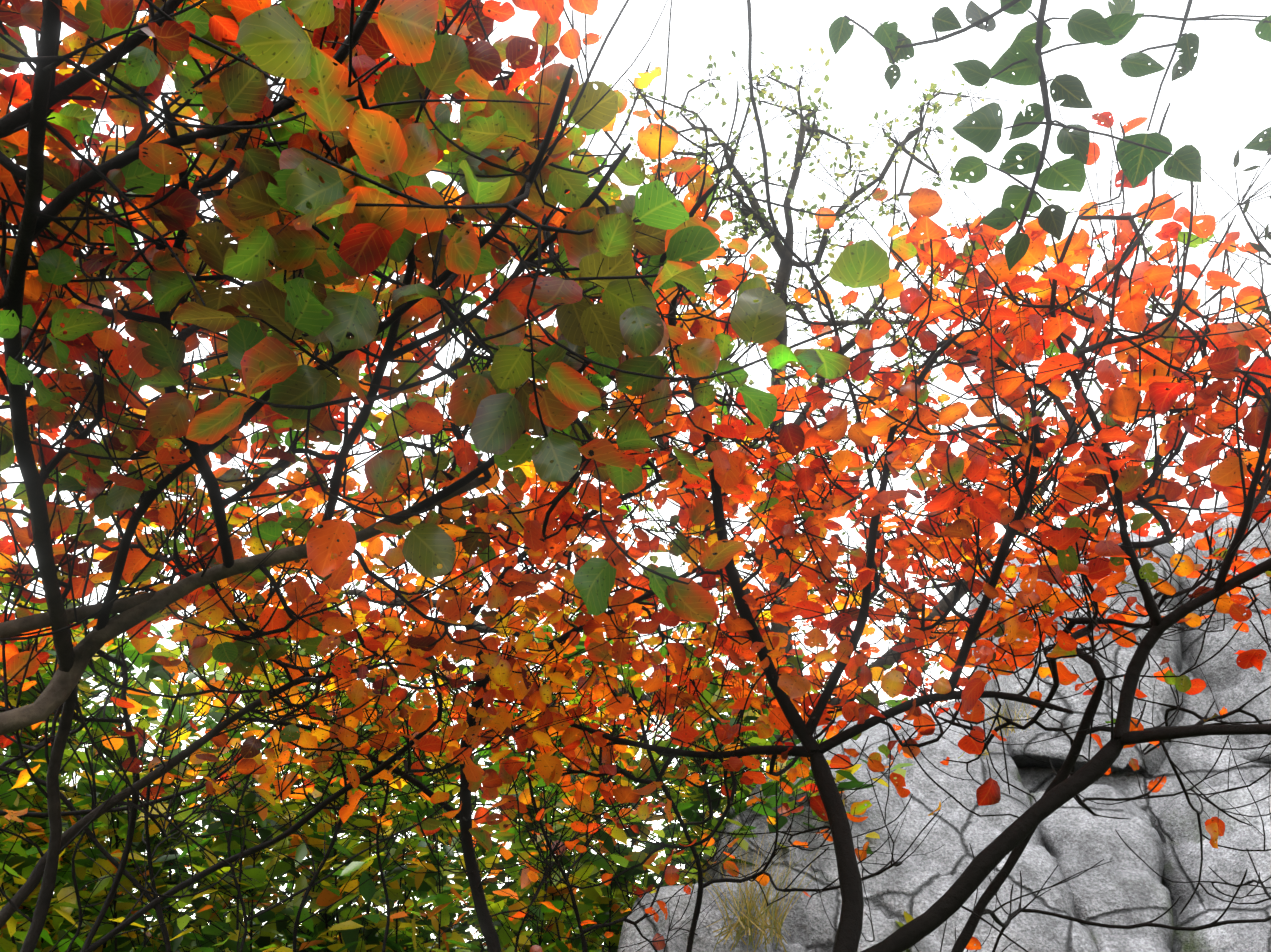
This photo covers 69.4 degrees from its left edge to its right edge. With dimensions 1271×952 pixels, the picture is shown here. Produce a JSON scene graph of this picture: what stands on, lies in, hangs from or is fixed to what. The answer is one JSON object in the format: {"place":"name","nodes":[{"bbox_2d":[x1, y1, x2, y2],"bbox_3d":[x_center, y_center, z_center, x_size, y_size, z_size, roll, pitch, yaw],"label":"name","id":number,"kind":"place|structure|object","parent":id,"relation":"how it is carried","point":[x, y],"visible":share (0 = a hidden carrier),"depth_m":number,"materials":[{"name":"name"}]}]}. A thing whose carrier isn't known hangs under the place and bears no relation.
{"place":"outdoors","nodes":[
{"label":"outdoors","id":0,"kind":"place"},
{"bbox_2d":[141,924,486,948],"bbox_3d":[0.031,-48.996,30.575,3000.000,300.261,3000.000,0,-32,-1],"label":"hillside ground","id":1,"kind":"structure","parent":0,"point":[485,947],"depth_m":297.16,"materials":[{"name":"brown soil"}]},
{"bbox_2d":[0,46,1182,951],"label":"tree","id":2,"kind":"object","parent":1,"relation":"on","point":[327,892],"depth_m":4.09,"materials":[{"name":"plant"}]},
{"bbox_2d":[618,495,1270,951],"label":"outcrop rock","id":3,"kind":"object","parent":1,"relation":"on","point":[1126,885],"visible":0.54,"depth_m":3.97,"materials":[{"name":"grey stone"}]},
{"bbox_2d":[0,0,1270,951],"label":"smoke tree","id":4,"kind":"object","parent":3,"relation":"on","point":[492,408],"depth_m":1.86,"materials":[{"name":"plant"}]},
{"bbox_2d":[676,688,1033,951],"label":"rock grass tufts","id":5,"kind":"object","parent":3,"relation":"on","point":[750,907],"visible":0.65,"depth_m":3.37,"materials":[{"name":"yellow plant"}]},
{"bbox_2d":[0,0,1270,943],"label":"sky","id":6,"kind":"structure","parent":0,"point":[1224,102],"materials":[{"name":"white"}]},
{"bbox_2d":[828,0,1270,328],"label":"leaves","id":7,"kind":"object","parent":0,"point":[1137,163],"depth_m":0.79,"materials":[{"name":"green plant"}]}
]}

